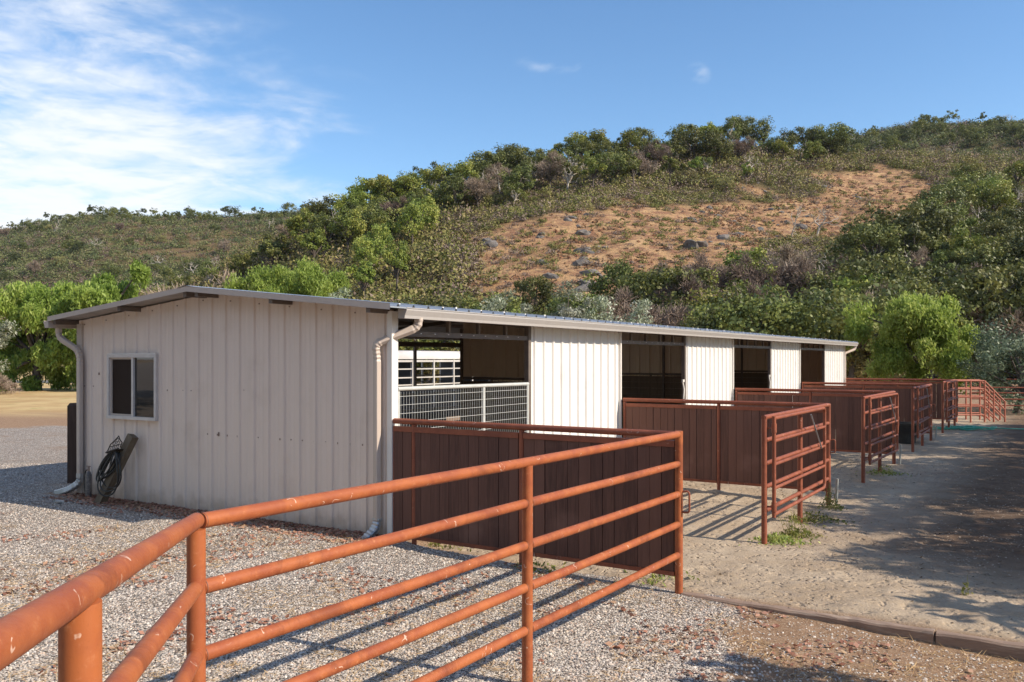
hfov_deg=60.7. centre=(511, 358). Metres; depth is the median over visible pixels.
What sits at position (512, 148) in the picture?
oak tree
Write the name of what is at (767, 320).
oak tree
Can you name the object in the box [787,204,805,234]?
bare tree
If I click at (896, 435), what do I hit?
pen gate
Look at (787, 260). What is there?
dead oak
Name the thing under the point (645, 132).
oak tree
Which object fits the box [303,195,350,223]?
oak tree
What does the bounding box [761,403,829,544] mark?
pipe fence section
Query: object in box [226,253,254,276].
oak tree
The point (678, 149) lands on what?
oak tree
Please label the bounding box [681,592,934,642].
edging timber
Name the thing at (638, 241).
dry tufts
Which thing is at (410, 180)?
oak tree
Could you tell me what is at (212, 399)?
horse barn
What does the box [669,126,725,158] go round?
oak tree
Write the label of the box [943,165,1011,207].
oak tree
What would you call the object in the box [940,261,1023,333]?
oak tree
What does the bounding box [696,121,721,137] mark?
oak tree
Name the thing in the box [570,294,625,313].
oak tree
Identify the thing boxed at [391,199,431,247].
oak tree
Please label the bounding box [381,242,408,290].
oak tree
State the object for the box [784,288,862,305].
oak tree
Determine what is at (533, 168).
oak tree
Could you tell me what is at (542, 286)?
oak tree
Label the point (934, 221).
oak tree
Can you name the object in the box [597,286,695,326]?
dead oak
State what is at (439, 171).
oak tree
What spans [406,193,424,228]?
oak tree
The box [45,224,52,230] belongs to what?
scrub oak
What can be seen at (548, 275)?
rock
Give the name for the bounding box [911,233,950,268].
oak tree
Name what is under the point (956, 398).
pen gate
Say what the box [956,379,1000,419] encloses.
chute rails
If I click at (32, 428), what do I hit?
ground
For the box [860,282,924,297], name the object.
oak tree
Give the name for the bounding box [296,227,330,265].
oak tree
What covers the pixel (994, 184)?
oak tree
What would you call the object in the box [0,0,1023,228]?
sky
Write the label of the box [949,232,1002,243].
oak tree
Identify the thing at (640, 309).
silver leaf tree
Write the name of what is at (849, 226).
oak tree
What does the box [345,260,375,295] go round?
oak tree
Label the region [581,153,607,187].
oak tree
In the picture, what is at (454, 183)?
oak tree
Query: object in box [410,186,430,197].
oak tree
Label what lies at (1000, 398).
pipe fence
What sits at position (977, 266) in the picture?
dead oak
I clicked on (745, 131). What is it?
oak tree
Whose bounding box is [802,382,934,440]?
pen partition
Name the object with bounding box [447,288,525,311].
oak tree
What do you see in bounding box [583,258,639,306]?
oak tree
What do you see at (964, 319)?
oak tree
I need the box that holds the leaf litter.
[42,492,380,543]
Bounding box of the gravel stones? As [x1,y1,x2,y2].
[0,462,1022,681]
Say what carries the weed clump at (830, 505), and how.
on the ground
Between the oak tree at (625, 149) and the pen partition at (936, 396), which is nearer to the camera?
the pen partition at (936, 396)
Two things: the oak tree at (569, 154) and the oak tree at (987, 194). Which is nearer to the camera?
the oak tree at (987, 194)
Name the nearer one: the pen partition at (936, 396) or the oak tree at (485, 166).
the pen partition at (936, 396)
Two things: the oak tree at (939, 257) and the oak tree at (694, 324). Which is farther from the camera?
the oak tree at (939, 257)
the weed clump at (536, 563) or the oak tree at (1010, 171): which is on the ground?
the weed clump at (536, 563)
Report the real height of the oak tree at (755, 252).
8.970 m
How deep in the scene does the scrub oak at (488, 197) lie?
176.20 m
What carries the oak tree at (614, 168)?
on the hill at (561, 224)
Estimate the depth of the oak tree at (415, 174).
192.04 m
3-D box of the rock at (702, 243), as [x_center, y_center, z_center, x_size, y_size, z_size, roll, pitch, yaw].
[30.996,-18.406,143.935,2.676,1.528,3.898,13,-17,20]
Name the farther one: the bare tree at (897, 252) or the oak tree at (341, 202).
the oak tree at (341, 202)
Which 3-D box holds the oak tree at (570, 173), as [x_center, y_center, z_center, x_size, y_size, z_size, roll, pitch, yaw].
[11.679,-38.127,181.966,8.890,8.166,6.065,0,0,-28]
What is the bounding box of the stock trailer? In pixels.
[398,350,488,427]
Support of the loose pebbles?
on the ground
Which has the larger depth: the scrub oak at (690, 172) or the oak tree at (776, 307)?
the scrub oak at (690, 172)
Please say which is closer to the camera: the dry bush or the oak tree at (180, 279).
the dry bush
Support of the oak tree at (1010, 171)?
on the hill at (561, 224)
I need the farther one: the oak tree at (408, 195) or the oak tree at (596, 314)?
the oak tree at (408, 195)
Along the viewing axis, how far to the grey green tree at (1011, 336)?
42.76 m
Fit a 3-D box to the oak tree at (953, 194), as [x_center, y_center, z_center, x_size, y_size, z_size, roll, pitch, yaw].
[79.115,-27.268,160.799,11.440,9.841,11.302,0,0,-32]
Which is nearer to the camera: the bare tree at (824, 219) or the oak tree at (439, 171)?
the bare tree at (824, 219)
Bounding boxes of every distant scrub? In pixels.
[0,116,1023,292]
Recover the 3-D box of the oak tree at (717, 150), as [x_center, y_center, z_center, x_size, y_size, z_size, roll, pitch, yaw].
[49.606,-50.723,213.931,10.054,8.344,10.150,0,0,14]
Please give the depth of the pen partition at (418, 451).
10.01 m
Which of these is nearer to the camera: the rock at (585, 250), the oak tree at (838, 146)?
the rock at (585, 250)
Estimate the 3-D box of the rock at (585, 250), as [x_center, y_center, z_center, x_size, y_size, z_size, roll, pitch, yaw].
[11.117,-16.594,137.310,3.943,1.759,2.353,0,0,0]
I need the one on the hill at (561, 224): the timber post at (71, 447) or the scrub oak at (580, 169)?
the scrub oak at (580, 169)
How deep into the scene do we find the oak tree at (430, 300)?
78.93 m
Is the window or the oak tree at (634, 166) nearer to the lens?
the window
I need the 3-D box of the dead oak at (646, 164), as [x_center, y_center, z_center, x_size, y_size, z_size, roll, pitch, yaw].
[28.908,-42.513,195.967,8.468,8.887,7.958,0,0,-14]
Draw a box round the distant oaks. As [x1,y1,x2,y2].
[0,109,1023,281]
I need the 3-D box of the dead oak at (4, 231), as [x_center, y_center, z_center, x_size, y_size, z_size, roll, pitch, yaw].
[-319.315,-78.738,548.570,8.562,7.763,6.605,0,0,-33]
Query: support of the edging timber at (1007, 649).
on the ground
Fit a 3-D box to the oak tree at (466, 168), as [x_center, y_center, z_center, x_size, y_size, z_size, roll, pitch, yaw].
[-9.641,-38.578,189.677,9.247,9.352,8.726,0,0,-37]
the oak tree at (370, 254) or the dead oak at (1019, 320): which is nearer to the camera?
the dead oak at (1019, 320)
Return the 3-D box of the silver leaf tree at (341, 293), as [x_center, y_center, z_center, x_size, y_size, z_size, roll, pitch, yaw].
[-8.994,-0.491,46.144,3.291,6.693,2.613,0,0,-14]
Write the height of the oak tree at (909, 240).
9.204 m
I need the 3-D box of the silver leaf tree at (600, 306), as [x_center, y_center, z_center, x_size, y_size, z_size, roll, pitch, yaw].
[4.349,-0.259,45.756,4.802,6.200,3.507,0,0,-15]
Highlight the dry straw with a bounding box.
[0,523,1023,681]
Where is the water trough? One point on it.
(904, 432)
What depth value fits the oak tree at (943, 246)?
122.98 m
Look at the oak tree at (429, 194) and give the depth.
173.60 m
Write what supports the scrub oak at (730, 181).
on the hill at (561, 224)
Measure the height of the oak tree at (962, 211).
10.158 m
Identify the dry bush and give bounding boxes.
[0,373,22,393]
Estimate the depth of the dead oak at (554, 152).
191.99 m
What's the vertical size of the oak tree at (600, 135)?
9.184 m
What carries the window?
in the horse barn
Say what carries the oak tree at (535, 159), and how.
on the hill at (561, 224)
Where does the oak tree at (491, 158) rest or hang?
on the hill at (561, 224)
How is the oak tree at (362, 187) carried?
on the hill at (561, 224)
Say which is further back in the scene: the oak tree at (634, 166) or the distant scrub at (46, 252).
the distant scrub at (46, 252)
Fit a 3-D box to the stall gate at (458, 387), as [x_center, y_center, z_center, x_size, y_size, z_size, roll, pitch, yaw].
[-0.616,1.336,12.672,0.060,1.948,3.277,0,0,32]
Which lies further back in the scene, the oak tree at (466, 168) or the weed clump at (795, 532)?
the oak tree at (466, 168)
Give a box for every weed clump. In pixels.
[425,542,475,551]
[514,560,565,574]
[614,569,698,586]
[738,530,819,547]
[768,509,871,528]
[772,509,827,539]
[817,486,846,510]
[855,463,911,475]
[961,575,973,595]
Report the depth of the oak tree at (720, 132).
233.40 m
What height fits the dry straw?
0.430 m
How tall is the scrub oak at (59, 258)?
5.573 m
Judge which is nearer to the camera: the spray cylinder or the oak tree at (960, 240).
the spray cylinder
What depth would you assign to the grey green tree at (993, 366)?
40.17 m
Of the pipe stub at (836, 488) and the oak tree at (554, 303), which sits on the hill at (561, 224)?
the oak tree at (554, 303)
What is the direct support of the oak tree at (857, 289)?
on the hill at (561, 224)
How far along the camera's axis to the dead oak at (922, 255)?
115.19 m
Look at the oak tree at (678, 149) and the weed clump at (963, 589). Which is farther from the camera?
the oak tree at (678, 149)
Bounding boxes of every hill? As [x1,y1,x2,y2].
[0,124,1023,295]
[215,150,1023,383]
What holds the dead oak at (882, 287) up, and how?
on the hill at (561, 224)
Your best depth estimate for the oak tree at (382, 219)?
150.00 m
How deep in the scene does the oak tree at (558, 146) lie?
213.08 m
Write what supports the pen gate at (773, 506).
attached to the pipe fence section at (765, 485)
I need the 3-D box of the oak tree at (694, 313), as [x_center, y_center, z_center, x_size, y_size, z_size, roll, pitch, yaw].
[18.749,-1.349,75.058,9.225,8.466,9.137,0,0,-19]
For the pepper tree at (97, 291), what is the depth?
60.72 m
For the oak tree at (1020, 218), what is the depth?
138.83 m
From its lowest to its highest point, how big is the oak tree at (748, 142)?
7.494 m
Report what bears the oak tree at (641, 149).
on the hill at (561, 224)
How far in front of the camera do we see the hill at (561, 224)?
155.84 m
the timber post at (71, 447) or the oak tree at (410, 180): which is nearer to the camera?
the timber post at (71, 447)
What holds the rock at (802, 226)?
on the hill at (561, 224)
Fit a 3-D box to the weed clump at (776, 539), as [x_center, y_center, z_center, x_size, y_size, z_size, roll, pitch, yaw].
[3.594,2.431,11.902,1.174,0.173,0.770,0,0,0]
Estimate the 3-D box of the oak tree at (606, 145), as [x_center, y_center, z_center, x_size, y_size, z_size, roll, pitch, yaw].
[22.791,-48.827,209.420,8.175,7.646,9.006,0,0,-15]
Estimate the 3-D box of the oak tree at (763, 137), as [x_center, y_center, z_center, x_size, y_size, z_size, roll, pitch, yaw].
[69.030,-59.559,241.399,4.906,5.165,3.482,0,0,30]
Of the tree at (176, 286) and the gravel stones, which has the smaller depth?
the gravel stones
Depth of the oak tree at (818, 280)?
101.57 m
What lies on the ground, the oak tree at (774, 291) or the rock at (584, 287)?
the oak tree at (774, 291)
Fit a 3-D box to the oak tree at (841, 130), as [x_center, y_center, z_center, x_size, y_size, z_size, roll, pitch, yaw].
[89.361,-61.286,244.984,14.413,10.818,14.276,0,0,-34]
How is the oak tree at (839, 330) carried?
on the ground
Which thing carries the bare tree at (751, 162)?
on the hill at (561, 224)
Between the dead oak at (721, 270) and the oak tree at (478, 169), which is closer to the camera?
the dead oak at (721, 270)
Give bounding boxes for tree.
[0,278,90,390]
[0,319,21,372]
[54,257,152,376]
[138,269,249,295]
[166,276,193,289]
[172,269,191,285]
[182,261,196,272]
[198,260,224,282]
[222,255,351,297]
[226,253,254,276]
[251,239,285,268]
[259,231,294,261]
[283,207,327,249]
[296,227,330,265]
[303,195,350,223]
[306,211,352,247]
[307,211,320,224]
[326,208,366,254]
[327,287,351,298]
[329,189,369,213]
[344,199,396,230]
[345,176,393,204]
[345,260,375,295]
[351,234,385,267]
[357,202,369,217]
[364,174,409,202]
[366,223,392,258]
[367,195,401,218]
[369,213,396,235]
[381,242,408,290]
[384,240,410,283]
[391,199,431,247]
[393,174,431,197]
[395,295,458,383]
[396,169,433,193]
[398,192,414,205]
[398,294,472,382]
[402,195,440,234]
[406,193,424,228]
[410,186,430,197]
[412,161,440,190]
[420,164,465,192]
[422,185,438,198]
[432,172,474,210]
[436,191,456,215]
[442,160,481,181]
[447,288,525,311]
[448,297,505,349]
[459,150,511,179]
[462,161,485,179]
[479,164,495,189]
[489,167,507,191]
[489,288,533,313]
[491,143,528,169]
[497,163,535,197]
[503,183,525,203]
[505,151,527,169]
[508,274,562,314]
[519,159,537,190]
[523,152,551,180]
[528,148,556,167]
[540,149,566,171]
[540,291,607,315]
[550,280,597,318]
[551,156,585,188]
[552,142,571,154]
[561,146,583,167]
[561,295,616,320]
[564,131,601,153]
[567,138,598,158]
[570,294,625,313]
[574,150,591,168]
[580,128,612,152]
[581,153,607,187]
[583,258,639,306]
[585,303,658,323]
[589,147,639,182]
[591,139,621,155]
[596,150,625,164]
[605,298,653,323]
[608,267,679,306]
[616,129,643,154]
[617,139,628,153]
[617,265,722,308]
[624,127,654,151]
[625,156,641,187]
[634,140,652,158]
[641,267,720,299]
[641,297,695,309]
[645,136,676,167]
[659,155,678,184]
[660,137,685,157]
[660,315,717,329]
[665,123,701,141]
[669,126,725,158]
[676,161,687,174]
[676,303,711,326]
[680,301,757,327]
[687,156,703,171]
[687,278,787,306]
[694,131,735,164]
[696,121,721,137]
[696,301,734,315]
[697,285,783,334]
[700,156,717,170]
[701,292,816,336]
[711,125,727,136]
[711,127,724,136]
[715,245,775,281]
[722,116,742,140]
[724,115,753,138]
[726,264,776,290]
[736,135,756,157]
[739,115,775,142]
[741,161,753,184]
[743,154,762,175]
[746,302,809,334]
[752,278,874,316]
[753,133,769,142]
[756,135,778,153]
[771,139,795,158]
[772,127,803,156]
[778,276,917,380]
[782,280,920,346]
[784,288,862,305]
[785,124,827,147]
[786,269,841,295]
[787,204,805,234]
[796,122,856,153]
[802,139,824,165]
[805,258,820,268]
[806,143,828,163]
[806,206,844,234]
[812,296,908,380]
[814,249,936,287]
[822,137,849,157]
[822,220,911,262]
[827,273,884,293]
[834,218,899,261]
[834,253,885,278]
[838,286,860,296]
[841,290,982,394]
[850,274,943,297]
[859,201,964,266]
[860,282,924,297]
[873,243,921,264]
[879,276,978,353]
[898,228,942,276]
[908,187,975,226]
[909,183,977,214]
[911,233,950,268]
[922,240,951,260]
[923,247,968,275]
[923,294,959,377]
[926,263,973,285]
[933,244,1017,280]
[936,216,991,262]
[938,264,1023,347]
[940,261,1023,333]
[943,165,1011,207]
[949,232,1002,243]
[951,161,983,181]
[953,313,976,357]
[956,322,1023,414]
[964,180,1021,213]
[965,301,991,353]
[966,219,1023,242]
[970,313,1023,401]
[971,206,990,220]
[972,240,1023,261]
[973,206,1023,241]
[973,229,1023,262]
[977,177,1016,212]
[978,299,1023,351]
[979,207,1020,235]
[995,236,1023,272]
[1000,257,1023,272]
[1002,159,1023,184]
[1004,179,1023,204]
[1014,188,1023,218]
[1017,199,1023,210]
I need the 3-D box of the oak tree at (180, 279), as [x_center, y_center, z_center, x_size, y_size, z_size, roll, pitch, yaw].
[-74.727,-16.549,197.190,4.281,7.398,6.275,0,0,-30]
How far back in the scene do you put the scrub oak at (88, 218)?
535.81 m
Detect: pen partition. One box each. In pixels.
[393,418,689,575]
[623,398,835,502]
[735,388,899,463]
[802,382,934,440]
[846,378,955,425]
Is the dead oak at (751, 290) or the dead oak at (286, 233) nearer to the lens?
the dead oak at (751, 290)
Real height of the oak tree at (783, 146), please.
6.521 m
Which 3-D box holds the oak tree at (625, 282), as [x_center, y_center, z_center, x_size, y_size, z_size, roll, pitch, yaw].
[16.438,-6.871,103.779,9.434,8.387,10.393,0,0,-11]
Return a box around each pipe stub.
[835,478,838,505]
[899,445,901,464]
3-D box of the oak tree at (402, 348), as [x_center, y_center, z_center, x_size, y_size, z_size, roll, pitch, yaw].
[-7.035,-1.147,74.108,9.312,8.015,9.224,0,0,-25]
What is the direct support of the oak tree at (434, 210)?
on the hill at (561, 224)
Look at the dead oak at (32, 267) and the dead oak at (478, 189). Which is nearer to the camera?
the dead oak at (478, 189)
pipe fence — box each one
[0,431,682,681]
[864,378,1017,394]
[972,387,1023,418]
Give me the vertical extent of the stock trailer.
2.540 m
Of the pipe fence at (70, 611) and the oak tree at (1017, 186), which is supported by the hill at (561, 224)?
the oak tree at (1017, 186)
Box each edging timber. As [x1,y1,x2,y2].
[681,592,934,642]
[936,630,1023,660]
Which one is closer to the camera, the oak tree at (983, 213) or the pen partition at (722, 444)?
the pen partition at (722, 444)
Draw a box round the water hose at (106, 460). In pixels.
[96,451,121,496]
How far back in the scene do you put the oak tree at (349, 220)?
154.86 m
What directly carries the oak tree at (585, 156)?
on the hill at (561, 224)
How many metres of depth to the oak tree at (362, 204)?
170.76 m
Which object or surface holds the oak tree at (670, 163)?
on the hill at (561, 224)
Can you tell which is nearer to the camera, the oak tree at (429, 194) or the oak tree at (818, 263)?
the oak tree at (818, 263)
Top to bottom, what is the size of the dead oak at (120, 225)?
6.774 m
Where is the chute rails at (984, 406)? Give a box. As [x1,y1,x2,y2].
[956,380,1005,422]
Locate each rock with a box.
[481,240,497,246]
[543,272,558,278]
[573,248,594,253]
[573,258,589,265]
[576,229,590,234]
[576,282,590,291]
[577,279,590,283]
[580,269,600,275]
[683,239,698,248]
[696,241,707,246]
[716,234,729,239]
[795,223,807,228]
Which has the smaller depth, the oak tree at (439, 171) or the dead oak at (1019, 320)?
the dead oak at (1019, 320)
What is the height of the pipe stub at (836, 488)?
0.762 m
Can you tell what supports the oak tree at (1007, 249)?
on the hill at (561, 224)
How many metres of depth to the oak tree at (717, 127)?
236.05 m
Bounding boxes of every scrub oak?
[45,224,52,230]
[50,255,66,264]
[84,215,93,221]
[155,235,167,241]
[198,244,207,250]
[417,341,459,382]
[471,193,492,205]
[535,295,567,315]
[568,166,590,178]
[674,168,698,186]
[714,176,735,190]
[743,323,792,334]
[842,334,910,380]
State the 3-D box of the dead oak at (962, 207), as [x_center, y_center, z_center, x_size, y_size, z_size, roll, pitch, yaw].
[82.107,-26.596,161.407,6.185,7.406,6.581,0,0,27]
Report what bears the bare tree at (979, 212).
on the hill at (561, 224)
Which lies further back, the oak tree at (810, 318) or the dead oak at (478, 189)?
the dead oak at (478, 189)
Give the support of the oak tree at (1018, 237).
on the hill at (561, 224)
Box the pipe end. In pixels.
[53,499,63,502]
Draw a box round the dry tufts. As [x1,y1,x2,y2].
[457,173,954,300]
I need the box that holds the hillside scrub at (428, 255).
[0,133,1023,382]
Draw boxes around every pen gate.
[767,407,825,517]
[865,393,898,464]
[914,385,929,437]
[944,380,957,422]
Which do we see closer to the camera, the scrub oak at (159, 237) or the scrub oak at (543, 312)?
the scrub oak at (543, 312)
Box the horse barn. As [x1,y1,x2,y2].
[43,285,858,538]
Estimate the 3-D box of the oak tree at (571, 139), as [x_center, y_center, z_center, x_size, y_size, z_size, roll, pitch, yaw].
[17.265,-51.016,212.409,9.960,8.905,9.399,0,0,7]
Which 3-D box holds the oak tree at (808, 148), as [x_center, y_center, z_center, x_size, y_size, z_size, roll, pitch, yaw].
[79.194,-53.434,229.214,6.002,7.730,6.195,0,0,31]
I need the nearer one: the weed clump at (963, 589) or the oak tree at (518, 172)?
the weed clump at (963, 589)
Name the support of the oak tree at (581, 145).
on the hill at (561, 224)
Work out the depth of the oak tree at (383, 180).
181.94 m
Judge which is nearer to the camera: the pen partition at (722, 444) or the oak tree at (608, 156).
the pen partition at (722, 444)
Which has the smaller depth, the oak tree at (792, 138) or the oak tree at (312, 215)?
the oak tree at (312, 215)
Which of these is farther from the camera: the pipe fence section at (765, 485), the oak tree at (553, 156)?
the oak tree at (553, 156)
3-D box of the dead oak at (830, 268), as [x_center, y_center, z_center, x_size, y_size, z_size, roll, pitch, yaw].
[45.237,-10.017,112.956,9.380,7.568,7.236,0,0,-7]
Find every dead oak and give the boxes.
[0,228,9,238]
[25,259,41,272]
[115,223,124,230]
[217,238,231,253]
[274,223,302,239]
[375,194,409,222]
[455,183,475,202]
[459,173,498,206]
[482,163,511,191]
[532,154,565,187]
[543,149,565,167]
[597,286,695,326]
[628,150,657,177]
[635,267,716,311]
[641,139,672,167]
[643,261,695,273]
[685,250,736,292]
[692,281,744,303]
[722,281,787,299]
[726,252,797,297]
[729,135,755,156]
[749,243,828,291]
[772,265,813,301]
[778,256,838,302]
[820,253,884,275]
[861,289,890,302]
[863,280,894,296]
[908,246,959,282]
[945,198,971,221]
[957,261,1021,293]
[965,293,1023,380]
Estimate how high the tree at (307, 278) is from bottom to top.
8.658 m
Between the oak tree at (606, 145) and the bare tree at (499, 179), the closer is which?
the bare tree at (499, 179)
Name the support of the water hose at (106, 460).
hanging from the hose post at (127, 446)
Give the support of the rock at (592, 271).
on the hill at (561, 224)
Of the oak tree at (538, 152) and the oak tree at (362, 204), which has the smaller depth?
the oak tree at (362, 204)
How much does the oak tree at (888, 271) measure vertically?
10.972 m
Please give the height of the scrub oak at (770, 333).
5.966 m
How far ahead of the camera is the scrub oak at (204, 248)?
440.66 m
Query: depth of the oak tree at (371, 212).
159.99 m
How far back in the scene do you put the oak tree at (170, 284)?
180.11 m
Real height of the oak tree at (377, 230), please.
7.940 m
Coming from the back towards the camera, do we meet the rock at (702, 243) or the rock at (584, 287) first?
the rock at (702, 243)
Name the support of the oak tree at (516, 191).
on the hill at (561, 224)
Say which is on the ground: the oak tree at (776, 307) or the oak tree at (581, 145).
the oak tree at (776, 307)
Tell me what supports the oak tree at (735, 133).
on the hill at (561, 224)
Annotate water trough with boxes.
[899,421,920,443]
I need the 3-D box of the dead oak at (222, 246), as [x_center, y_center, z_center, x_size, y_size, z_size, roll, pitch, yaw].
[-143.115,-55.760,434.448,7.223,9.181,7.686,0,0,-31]
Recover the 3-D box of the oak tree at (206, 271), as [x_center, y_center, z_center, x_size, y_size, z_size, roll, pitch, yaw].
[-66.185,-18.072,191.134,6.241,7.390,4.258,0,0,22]
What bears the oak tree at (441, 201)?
on the hill at (561, 224)
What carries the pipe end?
on the ground
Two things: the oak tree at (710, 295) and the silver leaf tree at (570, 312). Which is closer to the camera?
the silver leaf tree at (570, 312)
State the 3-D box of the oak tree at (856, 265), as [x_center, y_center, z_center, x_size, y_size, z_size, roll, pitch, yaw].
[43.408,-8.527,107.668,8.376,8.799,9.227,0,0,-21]
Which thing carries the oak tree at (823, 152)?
on the hill at (561, 224)
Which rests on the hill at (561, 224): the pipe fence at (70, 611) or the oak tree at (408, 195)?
the oak tree at (408, 195)
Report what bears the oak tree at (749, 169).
on the hill at (561, 224)
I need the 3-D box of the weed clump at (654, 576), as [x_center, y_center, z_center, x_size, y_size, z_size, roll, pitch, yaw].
[1.612,2.402,9.681,0.921,0.109,0.797,0,0,13]
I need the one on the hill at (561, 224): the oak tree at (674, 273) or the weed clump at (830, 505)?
the oak tree at (674, 273)
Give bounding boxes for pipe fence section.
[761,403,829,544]
[861,391,894,482]
[911,384,931,451]
[941,379,954,432]
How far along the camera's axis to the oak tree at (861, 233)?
124.29 m
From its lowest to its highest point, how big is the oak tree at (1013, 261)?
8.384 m
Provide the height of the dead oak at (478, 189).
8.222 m
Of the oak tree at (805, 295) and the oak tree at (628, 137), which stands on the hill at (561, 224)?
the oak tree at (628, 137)
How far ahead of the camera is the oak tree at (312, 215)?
177.55 m
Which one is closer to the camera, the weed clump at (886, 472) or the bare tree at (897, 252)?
the weed clump at (886, 472)
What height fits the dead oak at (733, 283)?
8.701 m
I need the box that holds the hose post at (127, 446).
[94,433,138,503]
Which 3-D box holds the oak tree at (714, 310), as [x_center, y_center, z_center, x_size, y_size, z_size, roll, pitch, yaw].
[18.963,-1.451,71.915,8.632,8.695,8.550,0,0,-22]
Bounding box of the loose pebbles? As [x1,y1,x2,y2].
[545,457,1023,635]
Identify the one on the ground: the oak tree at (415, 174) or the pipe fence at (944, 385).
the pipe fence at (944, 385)
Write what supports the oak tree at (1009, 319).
on the hill at (561, 224)
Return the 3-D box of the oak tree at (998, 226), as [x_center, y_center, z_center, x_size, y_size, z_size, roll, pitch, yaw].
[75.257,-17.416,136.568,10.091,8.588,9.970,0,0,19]
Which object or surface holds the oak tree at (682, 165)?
on the hill at (561, 224)
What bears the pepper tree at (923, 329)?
on the ground
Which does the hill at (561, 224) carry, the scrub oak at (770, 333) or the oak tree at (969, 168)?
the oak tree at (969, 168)
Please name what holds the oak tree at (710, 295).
on the hill at (561, 224)
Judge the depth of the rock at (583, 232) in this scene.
147.15 m
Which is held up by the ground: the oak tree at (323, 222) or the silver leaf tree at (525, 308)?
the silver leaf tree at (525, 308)
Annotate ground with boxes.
[0,372,1023,681]
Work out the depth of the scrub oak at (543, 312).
105.80 m
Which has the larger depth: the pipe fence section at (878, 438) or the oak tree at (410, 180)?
the oak tree at (410, 180)
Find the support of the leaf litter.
on the ground
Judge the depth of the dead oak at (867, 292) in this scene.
88.49 m
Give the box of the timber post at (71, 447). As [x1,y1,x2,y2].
[67,403,76,482]
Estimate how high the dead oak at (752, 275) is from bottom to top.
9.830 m
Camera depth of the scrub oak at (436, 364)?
72.36 m
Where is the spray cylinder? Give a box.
[84,466,91,496]
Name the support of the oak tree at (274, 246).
on the hill at (561, 224)
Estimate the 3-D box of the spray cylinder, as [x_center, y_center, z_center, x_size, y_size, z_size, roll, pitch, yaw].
[-7.050,2.042,14.519,0.154,0.536,0.100,0,0,32]
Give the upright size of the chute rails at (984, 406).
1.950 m
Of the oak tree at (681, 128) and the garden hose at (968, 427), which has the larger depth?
the oak tree at (681, 128)
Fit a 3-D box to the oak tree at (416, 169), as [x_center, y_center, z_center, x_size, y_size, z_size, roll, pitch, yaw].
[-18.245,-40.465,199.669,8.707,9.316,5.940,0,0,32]
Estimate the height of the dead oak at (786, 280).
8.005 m
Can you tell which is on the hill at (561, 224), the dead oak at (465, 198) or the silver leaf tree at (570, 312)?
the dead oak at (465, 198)
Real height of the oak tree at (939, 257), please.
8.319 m
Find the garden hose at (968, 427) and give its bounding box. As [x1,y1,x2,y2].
[932,425,1023,430]
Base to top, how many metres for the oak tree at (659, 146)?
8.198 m
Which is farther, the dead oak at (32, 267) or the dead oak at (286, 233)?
the dead oak at (32, 267)
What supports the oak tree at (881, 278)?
on the hill at (561, 224)
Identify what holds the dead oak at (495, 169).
on the hill at (561, 224)
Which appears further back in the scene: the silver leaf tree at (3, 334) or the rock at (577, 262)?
the rock at (577, 262)
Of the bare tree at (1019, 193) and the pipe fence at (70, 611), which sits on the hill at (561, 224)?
the bare tree at (1019, 193)
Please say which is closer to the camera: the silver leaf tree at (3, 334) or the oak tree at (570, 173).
the silver leaf tree at (3, 334)
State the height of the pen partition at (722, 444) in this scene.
1.984 m
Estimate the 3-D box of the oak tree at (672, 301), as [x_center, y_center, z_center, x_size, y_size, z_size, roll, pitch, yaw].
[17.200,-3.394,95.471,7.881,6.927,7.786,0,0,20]
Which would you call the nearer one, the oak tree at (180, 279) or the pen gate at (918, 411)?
the pen gate at (918, 411)
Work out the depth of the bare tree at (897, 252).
122.57 m
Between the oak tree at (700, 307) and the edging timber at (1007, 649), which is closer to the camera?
the edging timber at (1007, 649)
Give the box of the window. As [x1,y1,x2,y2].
[106,353,157,420]
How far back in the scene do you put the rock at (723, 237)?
147.37 m
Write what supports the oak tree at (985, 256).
on the hill at (561, 224)
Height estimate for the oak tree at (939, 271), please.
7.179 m
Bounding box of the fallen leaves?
[0,510,975,681]
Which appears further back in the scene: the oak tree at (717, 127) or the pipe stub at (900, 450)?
the oak tree at (717, 127)
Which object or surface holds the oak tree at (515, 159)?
on the hill at (561, 224)
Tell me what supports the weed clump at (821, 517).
on the ground
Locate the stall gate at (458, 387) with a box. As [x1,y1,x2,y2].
[398,382,528,432]
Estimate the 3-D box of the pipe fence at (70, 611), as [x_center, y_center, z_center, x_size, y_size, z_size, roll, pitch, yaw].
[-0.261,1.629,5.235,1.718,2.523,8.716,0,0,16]
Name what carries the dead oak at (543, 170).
on the hill at (561, 224)
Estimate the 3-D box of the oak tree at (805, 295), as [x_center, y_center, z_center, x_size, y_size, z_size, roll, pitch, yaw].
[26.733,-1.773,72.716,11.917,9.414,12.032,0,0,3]
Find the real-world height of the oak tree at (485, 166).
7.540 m
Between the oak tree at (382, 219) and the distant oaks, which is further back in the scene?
the distant oaks
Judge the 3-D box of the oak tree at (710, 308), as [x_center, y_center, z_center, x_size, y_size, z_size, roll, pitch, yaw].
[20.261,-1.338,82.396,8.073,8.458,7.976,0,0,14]

